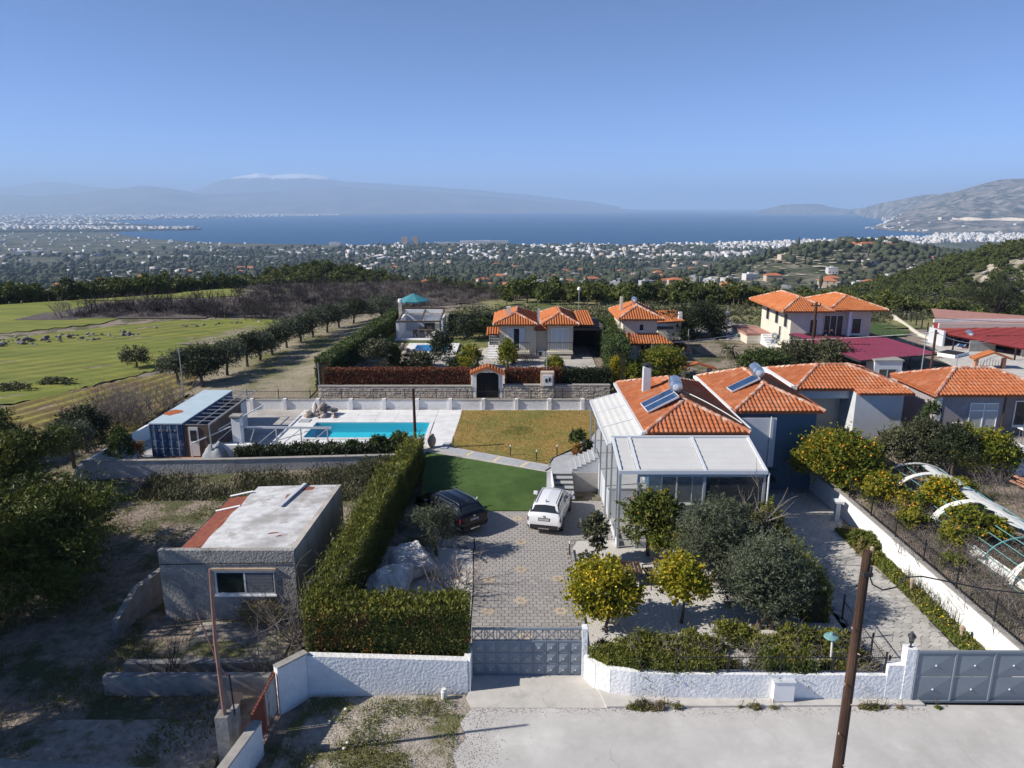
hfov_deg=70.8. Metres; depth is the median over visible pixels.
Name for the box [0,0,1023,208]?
sky
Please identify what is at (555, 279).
pine tree
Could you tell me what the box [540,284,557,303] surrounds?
pine tree
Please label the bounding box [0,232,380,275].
valley town
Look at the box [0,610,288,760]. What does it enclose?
weed tufts
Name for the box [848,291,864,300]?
pine tree
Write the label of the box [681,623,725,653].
juniper bush
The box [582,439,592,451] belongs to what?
flower bed bush
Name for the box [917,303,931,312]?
pine tree
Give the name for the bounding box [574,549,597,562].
autumn shrub
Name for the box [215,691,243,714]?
cardboard box
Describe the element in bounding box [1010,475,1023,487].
sheet heap
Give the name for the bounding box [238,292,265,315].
bare tree
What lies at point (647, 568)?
garden bench
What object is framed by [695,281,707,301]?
pine tree
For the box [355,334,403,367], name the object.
loose shrub
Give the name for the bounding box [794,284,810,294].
pine tree
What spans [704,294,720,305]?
pine tree
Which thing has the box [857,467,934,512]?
orange tree
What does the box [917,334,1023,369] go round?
yard
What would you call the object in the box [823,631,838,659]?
garden lamp post
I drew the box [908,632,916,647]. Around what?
gate lantern
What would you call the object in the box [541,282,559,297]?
pine tree
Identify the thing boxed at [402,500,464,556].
olive tree
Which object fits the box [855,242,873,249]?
house
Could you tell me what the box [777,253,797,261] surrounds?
house
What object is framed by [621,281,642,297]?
pine tree
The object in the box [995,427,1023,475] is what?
stairs
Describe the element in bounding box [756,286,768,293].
pine tree
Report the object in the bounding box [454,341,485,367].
round bush
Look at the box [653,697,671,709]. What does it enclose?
kerb weed
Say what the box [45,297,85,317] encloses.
bare tree
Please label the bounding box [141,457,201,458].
tiled apron
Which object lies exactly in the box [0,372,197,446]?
striped field
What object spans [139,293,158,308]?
burnt tree
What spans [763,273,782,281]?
house
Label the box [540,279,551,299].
pine tree
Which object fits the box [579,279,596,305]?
pine tree
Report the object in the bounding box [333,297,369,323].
olive tree
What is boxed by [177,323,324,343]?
fenced plot
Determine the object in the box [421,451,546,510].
artificial lawn
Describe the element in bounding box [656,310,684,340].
outbuilding
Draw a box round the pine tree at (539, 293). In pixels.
[535,287,546,303]
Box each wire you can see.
[630,334,713,342]
[681,390,741,422]
[719,332,932,339]
[820,306,1019,322]
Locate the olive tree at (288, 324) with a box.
[262,311,307,347]
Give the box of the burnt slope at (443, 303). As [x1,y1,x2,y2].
[240,285,517,312]
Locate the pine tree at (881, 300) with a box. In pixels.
[872,295,886,305]
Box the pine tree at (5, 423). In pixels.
[0,405,47,433]
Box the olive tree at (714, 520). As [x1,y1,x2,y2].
[658,485,767,583]
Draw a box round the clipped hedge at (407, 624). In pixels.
[302,583,470,655]
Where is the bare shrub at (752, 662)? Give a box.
[731,631,771,677]
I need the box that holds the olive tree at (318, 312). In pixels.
[293,305,331,337]
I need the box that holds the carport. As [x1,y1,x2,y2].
[789,333,936,369]
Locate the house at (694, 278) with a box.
[686,275,702,282]
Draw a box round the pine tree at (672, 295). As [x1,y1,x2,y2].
[663,289,677,304]
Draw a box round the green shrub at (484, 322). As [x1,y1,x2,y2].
[467,315,495,337]
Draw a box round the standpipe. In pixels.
[441,687,446,699]
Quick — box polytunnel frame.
[887,462,1023,595]
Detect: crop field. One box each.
[0,301,117,332]
[0,319,280,403]
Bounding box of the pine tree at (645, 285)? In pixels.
[636,281,656,301]
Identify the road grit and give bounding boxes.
[429,708,926,767]
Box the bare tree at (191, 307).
[180,294,212,312]
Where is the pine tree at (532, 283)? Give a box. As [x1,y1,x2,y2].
[514,275,539,301]
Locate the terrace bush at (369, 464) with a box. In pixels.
[340,452,393,484]
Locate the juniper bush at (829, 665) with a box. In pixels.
[815,655,846,670]
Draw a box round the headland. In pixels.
[755,204,865,214]
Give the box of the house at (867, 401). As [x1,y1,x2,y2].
[762,362,915,450]
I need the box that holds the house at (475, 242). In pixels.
[460,240,507,245]
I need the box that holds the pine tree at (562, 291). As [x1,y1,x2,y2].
[557,287,565,297]
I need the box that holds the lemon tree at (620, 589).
[553,546,650,631]
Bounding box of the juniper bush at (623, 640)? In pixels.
[606,630,655,658]
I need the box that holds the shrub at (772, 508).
[747,491,785,538]
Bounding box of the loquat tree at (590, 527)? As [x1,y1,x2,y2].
[577,510,610,554]
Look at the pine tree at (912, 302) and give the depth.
112.94 m
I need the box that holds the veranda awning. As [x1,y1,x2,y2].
[590,392,641,515]
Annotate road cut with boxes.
[938,216,1023,220]
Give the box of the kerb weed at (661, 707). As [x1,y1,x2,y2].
[651,701,665,712]
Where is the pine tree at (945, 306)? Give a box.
[937,300,951,309]
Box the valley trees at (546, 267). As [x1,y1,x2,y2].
[0,236,970,293]
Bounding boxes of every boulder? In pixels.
[364,563,413,606]
[388,540,436,578]
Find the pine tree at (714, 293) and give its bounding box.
[711,286,723,298]
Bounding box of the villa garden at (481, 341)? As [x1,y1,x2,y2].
[385,329,585,348]
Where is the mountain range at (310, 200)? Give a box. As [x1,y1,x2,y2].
[0,186,638,213]
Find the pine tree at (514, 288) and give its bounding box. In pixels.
[503,281,525,301]
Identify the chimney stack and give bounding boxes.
[398,299,401,316]
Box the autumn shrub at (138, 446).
[127,440,146,458]
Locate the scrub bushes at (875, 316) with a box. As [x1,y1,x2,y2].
[446,299,993,323]
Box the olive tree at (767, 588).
[711,525,825,629]
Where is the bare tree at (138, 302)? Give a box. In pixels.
[123,293,159,312]
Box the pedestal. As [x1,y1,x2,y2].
[832,498,844,521]
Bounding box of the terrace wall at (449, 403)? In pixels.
[246,398,591,409]
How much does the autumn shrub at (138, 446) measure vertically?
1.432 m
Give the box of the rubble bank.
[0,330,139,346]
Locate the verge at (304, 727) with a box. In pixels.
[271,695,470,767]
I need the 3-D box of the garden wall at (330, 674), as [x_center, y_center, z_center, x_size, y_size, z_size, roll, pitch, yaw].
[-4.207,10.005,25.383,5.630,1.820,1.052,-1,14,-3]
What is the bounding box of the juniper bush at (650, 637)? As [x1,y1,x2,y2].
[627,625,672,653]
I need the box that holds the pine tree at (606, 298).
[600,291,613,304]
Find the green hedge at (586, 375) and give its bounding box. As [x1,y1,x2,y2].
[560,365,612,393]
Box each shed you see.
[158,483,343,619]
[921,295,1023,327]
[928,322,1023,359]
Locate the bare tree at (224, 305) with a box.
[208,294,241,314]
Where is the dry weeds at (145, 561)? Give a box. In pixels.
[0,470,339,623]
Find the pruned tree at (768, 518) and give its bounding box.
[738,457,795,538]
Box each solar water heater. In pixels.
[622,296,636,309]
[640,375,682,412]
[726,362,764,392]
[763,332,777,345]
[950,330,973,346]
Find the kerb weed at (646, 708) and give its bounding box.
[644,699,654,710]
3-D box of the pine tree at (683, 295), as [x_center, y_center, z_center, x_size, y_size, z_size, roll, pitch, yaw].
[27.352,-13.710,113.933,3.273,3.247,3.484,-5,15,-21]
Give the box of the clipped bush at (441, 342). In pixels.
[426,324,457,361]
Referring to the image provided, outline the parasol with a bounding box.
[401,293,428,313]
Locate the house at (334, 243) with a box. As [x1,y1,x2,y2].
[329,242,341,245]
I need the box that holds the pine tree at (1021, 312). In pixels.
[1010,307,1023,315]
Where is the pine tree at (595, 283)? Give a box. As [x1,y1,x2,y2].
[580,281,600,301]
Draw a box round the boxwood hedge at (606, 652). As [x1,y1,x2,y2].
[588,636,642,669]
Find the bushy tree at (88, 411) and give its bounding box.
[48,393,120,452]
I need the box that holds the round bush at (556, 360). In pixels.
[543,354,565,366]
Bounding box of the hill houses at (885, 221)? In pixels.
[865,214,1017,230]
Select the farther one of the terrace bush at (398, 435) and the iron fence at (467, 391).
the iron fence at (467, 391)
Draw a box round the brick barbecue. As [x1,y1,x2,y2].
[223,413,254,456]
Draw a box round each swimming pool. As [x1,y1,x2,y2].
[298,421,433,438]
[406,343,459,353]
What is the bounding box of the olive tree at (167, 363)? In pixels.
[147,345,196,384]
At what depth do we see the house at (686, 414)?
39.07 m
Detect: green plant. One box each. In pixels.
[845,527,872,542]
[857,532,881,548]
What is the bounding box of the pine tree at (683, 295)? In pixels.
[675,289,694,302]
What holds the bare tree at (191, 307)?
on the ground at (46, 652)
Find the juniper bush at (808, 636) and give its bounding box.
[773,620,825,655]
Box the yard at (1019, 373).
[890,370,1023,381]
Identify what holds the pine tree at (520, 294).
on the ground at (46, 652)
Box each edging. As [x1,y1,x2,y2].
[549,442,582,463]
[571,548,584,623]
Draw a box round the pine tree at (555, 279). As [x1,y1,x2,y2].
[548,275,561,299]
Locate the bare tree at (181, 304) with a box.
[160,293,201,311]
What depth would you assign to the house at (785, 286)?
656.16 m
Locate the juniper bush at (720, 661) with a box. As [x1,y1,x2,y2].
[706,650,744,669]
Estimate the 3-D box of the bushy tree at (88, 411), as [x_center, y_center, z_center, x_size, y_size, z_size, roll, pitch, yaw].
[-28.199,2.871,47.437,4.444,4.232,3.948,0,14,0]
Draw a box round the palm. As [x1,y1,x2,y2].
[717,342,741,359]
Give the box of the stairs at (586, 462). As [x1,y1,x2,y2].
[569,448,598,472]
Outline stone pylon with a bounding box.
[540,371,554,397]
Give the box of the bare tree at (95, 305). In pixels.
[89,294,125,312]
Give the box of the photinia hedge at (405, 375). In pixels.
[322,365,470,384]
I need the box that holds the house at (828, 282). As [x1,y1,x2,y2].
[817,278,836,286]
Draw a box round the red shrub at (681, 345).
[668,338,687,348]
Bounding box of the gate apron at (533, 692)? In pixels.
[466,676,605,707]
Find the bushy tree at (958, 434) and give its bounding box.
[924,417,984,476]
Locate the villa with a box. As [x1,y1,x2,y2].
[487,306,603,359]
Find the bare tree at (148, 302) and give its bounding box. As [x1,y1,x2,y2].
[128,290,165,312]
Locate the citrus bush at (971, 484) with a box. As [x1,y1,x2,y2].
[954,474,980,490]
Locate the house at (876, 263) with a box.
[861,259,878,265]
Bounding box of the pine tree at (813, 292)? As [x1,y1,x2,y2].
[798,290,816,296]
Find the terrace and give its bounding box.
[114,409,604,490]
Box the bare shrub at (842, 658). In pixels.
[798,633,879,690]
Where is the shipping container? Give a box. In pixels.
[148,390,232,455]
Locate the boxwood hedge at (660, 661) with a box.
[634,642,716,697]
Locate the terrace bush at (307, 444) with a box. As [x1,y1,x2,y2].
[299,441,315,454]
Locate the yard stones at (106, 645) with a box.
[0,489,349,767]
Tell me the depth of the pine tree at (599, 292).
115.95 m
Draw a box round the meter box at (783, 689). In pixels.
[771,678,796,701]
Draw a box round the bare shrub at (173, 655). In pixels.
[104,615,204,673]
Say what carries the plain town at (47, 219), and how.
on the coastal plain
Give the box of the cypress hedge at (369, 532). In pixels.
[297,428,425,651]
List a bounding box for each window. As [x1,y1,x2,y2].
[214,571,277,596]
[638,324,643,331]
[661,477,692,504]
[766,307,769,319]
[775,311,778,323]
[783,313,788,327]
[808,319,817,334]
[850,318,861,334]
[878,369,896,377]
[968,403,998,430]
[1010,401,1023,426]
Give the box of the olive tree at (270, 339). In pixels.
[241,328,280,360]
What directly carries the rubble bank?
on the crop field at (71, 357)
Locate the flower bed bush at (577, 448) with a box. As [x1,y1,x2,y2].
[571,443,584,455]
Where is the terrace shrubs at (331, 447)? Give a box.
[232,434,401,457]
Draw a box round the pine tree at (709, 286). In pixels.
[704,279,718,297]
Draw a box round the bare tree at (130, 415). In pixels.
[44,375,171,433]
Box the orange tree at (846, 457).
[784,421,898,496]
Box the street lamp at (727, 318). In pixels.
[724,307,729,335]
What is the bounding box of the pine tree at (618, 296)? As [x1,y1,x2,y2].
[614,286,628,301]
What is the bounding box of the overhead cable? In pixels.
[869,576,1023,593]
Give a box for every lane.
[308,398,595,398]
[695,321,758,334]
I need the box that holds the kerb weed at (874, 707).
[869,700,882,710]
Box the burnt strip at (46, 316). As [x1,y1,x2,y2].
[14,297,365,319]
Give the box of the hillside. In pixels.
[849,178,1023,233]
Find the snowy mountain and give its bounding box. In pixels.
[191,173,620,208]
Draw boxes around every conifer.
[101,424,135,458]
[387,342,401,367]
[609,353,622,390]
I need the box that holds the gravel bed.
[376,546,472,629]
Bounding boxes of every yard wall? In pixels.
[102,672,271,695]
[123,658,268,671]
[891,314,927,338]
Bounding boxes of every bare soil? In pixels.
[0,719,218,767]
[165,621,299,664]
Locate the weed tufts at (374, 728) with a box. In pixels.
[266,695,457,767]
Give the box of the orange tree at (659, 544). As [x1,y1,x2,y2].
[644,517,689,558]
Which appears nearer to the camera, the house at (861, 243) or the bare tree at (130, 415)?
the bare tree at (130, 415)
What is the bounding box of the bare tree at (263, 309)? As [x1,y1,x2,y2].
[242,300,282,319]
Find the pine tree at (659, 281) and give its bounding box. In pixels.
[650,278,664,300]
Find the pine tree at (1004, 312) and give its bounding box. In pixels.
[989,309,1008,313]
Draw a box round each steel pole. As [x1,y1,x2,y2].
[178,348,184,397]
[208,425,211,450]
[921,330,926,368]
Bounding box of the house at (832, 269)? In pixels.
[825,266,838,274]
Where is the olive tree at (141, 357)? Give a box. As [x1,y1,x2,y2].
[117,343,154,369]
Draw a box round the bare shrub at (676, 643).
[644,604,723,674]
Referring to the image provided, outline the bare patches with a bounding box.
[456,251,866,287]
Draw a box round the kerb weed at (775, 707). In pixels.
[769,699,778,709]
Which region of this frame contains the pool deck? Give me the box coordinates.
[268,410,461,446]
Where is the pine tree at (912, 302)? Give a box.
[901,296,920,309]
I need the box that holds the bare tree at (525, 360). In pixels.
[519,346,544,364]
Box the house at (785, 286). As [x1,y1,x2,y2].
[781,285,790,288]
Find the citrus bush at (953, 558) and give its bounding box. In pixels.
[935,549,967,569]
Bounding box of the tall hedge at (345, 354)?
[313,306,403,389]
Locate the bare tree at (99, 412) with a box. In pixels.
[46,392,136,454]
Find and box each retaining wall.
[73,460,85,492]
[81,454,393,479]
[86,424,149,459]
[111,588,140,635]
[132,568,163,616]
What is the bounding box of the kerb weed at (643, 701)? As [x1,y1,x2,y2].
[635,696,653,710]
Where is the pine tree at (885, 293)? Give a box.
[875,288,893,306]
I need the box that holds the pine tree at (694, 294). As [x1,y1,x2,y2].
[687,290,697,304]
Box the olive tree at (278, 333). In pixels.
[253,326,290,354]
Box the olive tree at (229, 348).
[209,338,251,375]
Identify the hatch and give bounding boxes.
[299,419,311,421]
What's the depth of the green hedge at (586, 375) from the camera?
60.61 m
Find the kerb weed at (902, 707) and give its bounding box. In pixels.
[896,699,904,709]
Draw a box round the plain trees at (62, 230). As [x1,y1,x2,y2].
[0,216,229,231]
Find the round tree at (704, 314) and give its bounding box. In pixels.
[657,297,735,339]
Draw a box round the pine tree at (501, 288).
[497,284,506,293]
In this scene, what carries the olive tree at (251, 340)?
on the olive row ground at (291, 367)
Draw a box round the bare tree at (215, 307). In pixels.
[197,296,226,317]
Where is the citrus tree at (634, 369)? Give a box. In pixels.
[624,354,655,378]
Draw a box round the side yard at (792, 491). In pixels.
[761,490,812,492]
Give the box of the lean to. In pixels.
[183,389,257,456]
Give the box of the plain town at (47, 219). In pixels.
[0,213,340,224]
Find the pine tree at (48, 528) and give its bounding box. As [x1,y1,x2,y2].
[0,457,139,622]
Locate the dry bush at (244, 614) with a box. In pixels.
[232,599,287,628]
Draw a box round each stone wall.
[318,385,471,397]
[503,384,610,397]
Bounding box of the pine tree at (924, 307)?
[916,303,929,313]
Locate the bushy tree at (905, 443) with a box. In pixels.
[873,416,948,471]
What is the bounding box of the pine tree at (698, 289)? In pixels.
[691,282,706,300]
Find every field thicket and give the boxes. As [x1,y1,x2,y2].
[0,381,32,390]
[35,376,77,384]
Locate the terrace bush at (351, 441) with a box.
[344,439,359,447]
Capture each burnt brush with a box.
[70,279,526,317]
[74,280,524,316]
[76,279,529,316]
[76,281,530,317]
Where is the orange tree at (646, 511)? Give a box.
[610,483,686,556]
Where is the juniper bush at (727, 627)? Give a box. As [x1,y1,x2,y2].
[709,615,763,650]
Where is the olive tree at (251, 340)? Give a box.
[227,328,269,366]
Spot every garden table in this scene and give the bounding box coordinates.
[415,329,432,336]
[618,561,642,585]
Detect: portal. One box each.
[470,364,504,397]
[678,361,716,377]
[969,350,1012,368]
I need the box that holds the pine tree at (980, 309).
[974,305,987,312]
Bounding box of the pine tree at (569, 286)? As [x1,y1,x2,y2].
[566,283,576,291]
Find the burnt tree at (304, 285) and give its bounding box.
[298,278,310,296]
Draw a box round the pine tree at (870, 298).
[863,295,875,302]
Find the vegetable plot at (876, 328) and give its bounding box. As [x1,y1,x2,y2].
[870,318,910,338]
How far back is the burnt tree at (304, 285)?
120.68 m
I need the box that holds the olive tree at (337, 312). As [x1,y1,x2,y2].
[313,302,348,332]
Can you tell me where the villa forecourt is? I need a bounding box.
[431,347,595,387]
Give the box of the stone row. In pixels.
[154,319,279,327]
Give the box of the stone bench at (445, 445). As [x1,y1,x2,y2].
[440,442,450,448]
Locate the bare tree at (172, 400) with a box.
[116,369,205,420]
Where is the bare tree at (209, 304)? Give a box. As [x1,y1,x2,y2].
[190,290,230,314]
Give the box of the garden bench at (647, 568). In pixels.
[641,557,660,588]
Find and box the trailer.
[937,349,968,357]
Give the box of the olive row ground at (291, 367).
[173,313,405,398]
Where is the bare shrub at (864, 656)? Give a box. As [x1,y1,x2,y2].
[829,621,896,678]
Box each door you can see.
[150,425,168,455]
[166,425,183,455]
[188,427,200,455]
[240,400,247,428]
[412,318,423,329]
[507,328,525,349]
[550,328,568,349]
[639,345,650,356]
[778,325,781,342]
[822,315,843,334]
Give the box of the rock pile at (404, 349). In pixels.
[399,343,411,354]
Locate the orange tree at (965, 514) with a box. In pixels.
[932,501,1016,542]
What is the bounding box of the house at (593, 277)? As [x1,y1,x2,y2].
[584,276,599,279]
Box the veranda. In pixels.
[592,440,647,518]
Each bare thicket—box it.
[857,495,941,541]
[879,483,946,541]
[888,455,965,492]
[888,519,1002,581]
[921,523,1022,569]
[937,541,1023,615]
[943,566,1023,635]
[967,458,1023,510]
[971,527,1023,567]
[984,568,1023,628]
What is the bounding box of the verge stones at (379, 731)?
[278,701,453,766]
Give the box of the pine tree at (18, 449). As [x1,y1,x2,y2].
[0,417,92,492]
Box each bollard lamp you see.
[910,578,914,588]
[959,625,964,637]
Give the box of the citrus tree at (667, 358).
[636,341,693,378]
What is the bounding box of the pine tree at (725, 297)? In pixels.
[715,288,734,304]
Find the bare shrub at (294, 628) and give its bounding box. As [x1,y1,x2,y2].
[218,550,371,647]
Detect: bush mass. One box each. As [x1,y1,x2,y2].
[726,344,808,367]
[776,333,817,363]
[802,328,853,362]
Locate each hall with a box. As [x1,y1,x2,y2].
[14,250,43,253]
[264,256,287,258]
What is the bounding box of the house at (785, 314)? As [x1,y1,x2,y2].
[731,290,889,347]
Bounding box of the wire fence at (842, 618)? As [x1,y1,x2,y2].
[841,594,890,670]
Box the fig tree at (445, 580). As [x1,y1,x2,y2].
[416,557,490,594]
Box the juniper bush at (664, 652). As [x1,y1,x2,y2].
[656,644,678,659]
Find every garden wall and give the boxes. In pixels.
[307,643,472,697]
[581,624,917,699]
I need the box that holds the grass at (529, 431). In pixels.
[502,426,532,434]
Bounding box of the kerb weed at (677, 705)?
[670,699,683,709]
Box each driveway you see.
[427,501,613,642]
[764,492,959,670]
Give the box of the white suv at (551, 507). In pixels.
[527,487,572,530]
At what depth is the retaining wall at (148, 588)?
30.06 m
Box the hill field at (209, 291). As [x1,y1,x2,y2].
[70,288,289,300]
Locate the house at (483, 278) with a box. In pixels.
[476,277,489,282]
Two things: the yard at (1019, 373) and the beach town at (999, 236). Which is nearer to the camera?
the yard at (1019, 373)
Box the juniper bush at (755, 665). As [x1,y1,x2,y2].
[747,653,760,669]
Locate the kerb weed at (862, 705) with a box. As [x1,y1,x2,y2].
[857,699,871,708]
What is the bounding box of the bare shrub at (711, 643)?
[681,617,735,668]
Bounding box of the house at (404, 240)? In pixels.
[401,237,407,244]
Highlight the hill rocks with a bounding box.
[654,249,914,286]
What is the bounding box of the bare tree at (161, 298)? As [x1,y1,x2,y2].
[141,294,178,312]
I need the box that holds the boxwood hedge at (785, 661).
[756,640,819,687]
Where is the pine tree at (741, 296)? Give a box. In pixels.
[735,287,748,304]
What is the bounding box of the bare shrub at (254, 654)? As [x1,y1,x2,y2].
[210,598,308,673]
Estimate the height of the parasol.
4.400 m
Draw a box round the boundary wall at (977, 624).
[809,470,1023,649]
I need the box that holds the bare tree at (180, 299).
[167,290,192,310]
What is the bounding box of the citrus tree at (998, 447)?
[943,419,1023,475]
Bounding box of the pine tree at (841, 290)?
[828,288,846,293]
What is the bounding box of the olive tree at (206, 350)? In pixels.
[172,339,232,381]
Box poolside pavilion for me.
[395,307,447,340]
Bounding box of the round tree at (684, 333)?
[663,314,699,340]
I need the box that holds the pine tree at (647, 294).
[641,288,653,302]
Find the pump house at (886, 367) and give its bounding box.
[866,356,904,377]
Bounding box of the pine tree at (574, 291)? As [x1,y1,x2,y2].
[568,284,582,304]
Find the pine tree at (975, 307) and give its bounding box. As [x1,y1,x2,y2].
[967,305,978,311]
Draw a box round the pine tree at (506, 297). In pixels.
[499,291,513,304]
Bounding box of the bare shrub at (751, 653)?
[725,632,787,668]
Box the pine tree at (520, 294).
[515,291,525,298]
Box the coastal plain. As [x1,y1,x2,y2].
[0,210,644,231]
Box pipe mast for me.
[196,568,241,763]
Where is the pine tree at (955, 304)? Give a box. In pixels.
[947,297,966,310]
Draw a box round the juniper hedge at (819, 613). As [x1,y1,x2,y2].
[754,501,840,623]
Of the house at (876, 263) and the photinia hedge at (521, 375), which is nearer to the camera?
the photinia hedge at (521, 375)
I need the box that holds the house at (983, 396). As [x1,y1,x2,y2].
[890,366,1023,454]
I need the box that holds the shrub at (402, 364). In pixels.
[399,359,412,367]
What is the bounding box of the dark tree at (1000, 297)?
[951,271,1023,314]
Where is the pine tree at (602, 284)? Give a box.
[598,280,608,287]
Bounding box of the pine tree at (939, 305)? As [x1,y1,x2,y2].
[929,302,943,315]
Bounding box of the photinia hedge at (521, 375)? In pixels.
[504,365,563,383]
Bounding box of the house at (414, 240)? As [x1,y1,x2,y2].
[411,237,417,244]
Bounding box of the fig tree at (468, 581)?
[447,546,495,584]
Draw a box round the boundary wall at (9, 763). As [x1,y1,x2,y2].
[0,758,143,767]
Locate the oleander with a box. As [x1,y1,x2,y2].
[403,349,437,367]
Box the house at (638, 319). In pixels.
[608,297,672,358]
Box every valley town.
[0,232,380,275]
[0,234,393,280]
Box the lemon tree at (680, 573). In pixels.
[643,546,715,623]
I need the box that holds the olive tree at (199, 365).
[175,353,223,387]
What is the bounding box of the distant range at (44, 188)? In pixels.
[0,182,115,195]
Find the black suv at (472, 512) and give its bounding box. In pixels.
[415,487,487,531]
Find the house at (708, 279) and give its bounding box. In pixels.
[703,277,716,284]
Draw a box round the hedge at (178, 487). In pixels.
[130,453,376,501]
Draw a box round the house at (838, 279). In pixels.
[823,275,840,281]
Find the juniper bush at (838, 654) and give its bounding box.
[835,646,875,670]
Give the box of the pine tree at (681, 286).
[669,276,693,301]
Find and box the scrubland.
[446,298,932,328]
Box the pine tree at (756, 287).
[749,283,759,303]
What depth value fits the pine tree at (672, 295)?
113.74 m
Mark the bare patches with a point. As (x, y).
(783, 261)
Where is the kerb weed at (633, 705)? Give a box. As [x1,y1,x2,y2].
[628,699,641,710]
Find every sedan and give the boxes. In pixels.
[722,332,739,339]
[961,344,1006,350]
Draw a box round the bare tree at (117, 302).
[103,293,130,311]
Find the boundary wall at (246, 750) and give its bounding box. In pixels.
[217,720,263,767]
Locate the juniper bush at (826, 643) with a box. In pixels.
[810,625,860,656]
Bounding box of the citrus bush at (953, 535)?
[933,525,971,552]
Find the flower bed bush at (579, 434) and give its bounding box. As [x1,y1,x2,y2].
[568,427,586,444]
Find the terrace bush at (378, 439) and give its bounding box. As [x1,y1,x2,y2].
[369,434,388,448]
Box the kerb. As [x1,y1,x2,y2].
[598,689,924,707]
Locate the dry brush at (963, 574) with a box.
[873,500,1023,642]
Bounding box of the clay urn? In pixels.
[427,434,435,448]
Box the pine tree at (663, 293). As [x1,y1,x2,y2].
[657,288,669,304]
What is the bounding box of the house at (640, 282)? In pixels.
[638,279,654,284]
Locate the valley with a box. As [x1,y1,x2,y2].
[0,232,1023,300]
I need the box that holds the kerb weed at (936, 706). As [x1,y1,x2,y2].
[933,698,941,709]
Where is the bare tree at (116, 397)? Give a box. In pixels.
[66,370,167,422]
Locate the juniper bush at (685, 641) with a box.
[654,631,706,654]
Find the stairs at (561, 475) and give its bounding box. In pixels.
[551,461,574,500]
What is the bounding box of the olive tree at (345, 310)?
[325,302,356,327]
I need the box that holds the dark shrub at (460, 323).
[442,313,481,339]
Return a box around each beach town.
[716,235,975,249]
[931,231,1023,242]
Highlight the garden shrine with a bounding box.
[684,345,691,352]
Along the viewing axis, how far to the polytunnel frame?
34.67 m
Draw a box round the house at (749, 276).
[742,272,758,279]
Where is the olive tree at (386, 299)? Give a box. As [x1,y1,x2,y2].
[365,293,396,316]
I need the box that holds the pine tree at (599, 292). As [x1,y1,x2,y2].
[588,285,603,303]
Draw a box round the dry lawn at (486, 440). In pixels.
[450,410,594,463]
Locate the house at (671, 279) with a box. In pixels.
[667,277,682,284]
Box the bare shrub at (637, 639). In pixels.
[618,616,672,678]
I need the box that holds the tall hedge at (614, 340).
[592,311,632,379]
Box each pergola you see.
[190,405,331,457]
[609,435,769,548]
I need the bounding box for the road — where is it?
[453,705,1023,767]
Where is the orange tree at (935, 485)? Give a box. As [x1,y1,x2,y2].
[915,474,969,511]
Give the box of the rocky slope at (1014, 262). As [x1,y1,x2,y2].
[949,257,1023,303]
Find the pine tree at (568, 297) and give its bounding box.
[565,291,578,304]
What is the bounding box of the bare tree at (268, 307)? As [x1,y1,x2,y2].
[234,295,270,318]
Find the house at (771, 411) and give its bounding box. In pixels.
[693,367,825,489]
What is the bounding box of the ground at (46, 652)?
[0,296,1023,767]
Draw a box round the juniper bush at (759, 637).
[743,627,800,656]
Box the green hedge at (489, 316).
[448,310,496,331]
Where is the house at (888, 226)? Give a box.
[883,225,895,227]
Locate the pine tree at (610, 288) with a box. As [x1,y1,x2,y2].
[603,282,617,298]
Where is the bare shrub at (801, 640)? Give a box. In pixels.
[783,617,822,661]
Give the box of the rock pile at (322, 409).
[304,402,337,418]
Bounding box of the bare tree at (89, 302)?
[74,291,101,313]
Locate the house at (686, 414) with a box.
[613,362,751,517]
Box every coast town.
[306,243,777,266]
[345,242,754,260]
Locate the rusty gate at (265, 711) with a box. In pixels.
[250,672,278,736]
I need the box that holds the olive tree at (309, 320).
[288,311,318,342]
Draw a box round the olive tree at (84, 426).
[41,417,107,468]
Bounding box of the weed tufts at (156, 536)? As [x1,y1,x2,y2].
[1,470,346,610]
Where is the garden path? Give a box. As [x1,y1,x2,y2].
[435,443,581,486]
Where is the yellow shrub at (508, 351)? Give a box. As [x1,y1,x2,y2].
[494,334,521,366]
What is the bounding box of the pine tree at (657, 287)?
[651,283,667,302]
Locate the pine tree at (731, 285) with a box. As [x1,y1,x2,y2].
[721,277,749,303]
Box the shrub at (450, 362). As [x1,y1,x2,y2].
[444,357,467,366]
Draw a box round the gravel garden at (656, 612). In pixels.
[573,540,871,670]
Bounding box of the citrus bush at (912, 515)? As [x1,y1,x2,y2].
[892,505,934,530]
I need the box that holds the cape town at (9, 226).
[0,224,201,229]
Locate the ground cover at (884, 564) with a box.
[834,525,985,649]
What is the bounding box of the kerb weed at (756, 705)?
[746,698,761,710]
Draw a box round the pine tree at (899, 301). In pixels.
[888,293,906,311]
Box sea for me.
[110,209,990,244]
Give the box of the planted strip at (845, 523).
[843,520,958,647]
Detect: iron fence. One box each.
[246,389,594,398]
[675,651,887,672]
[849,479,1023,646]
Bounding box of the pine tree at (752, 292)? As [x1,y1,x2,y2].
[744,287,761,304]
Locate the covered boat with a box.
[202,441,228,457]
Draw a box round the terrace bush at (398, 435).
[388,429,411,444]
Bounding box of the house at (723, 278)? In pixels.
[720,276,739,282]
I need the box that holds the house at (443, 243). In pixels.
[437,242,459,244]
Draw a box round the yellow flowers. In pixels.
[856,543,988,649]
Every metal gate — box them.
[472,627,581,675]
[911,650,1023,702]
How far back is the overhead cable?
14.44 m
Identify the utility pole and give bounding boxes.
[412,388,415,437]
[811,302,821,344]
[832,549,872,767]
[929,330,936,368]
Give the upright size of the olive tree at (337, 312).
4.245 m
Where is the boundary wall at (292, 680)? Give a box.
[273,650,309,714]

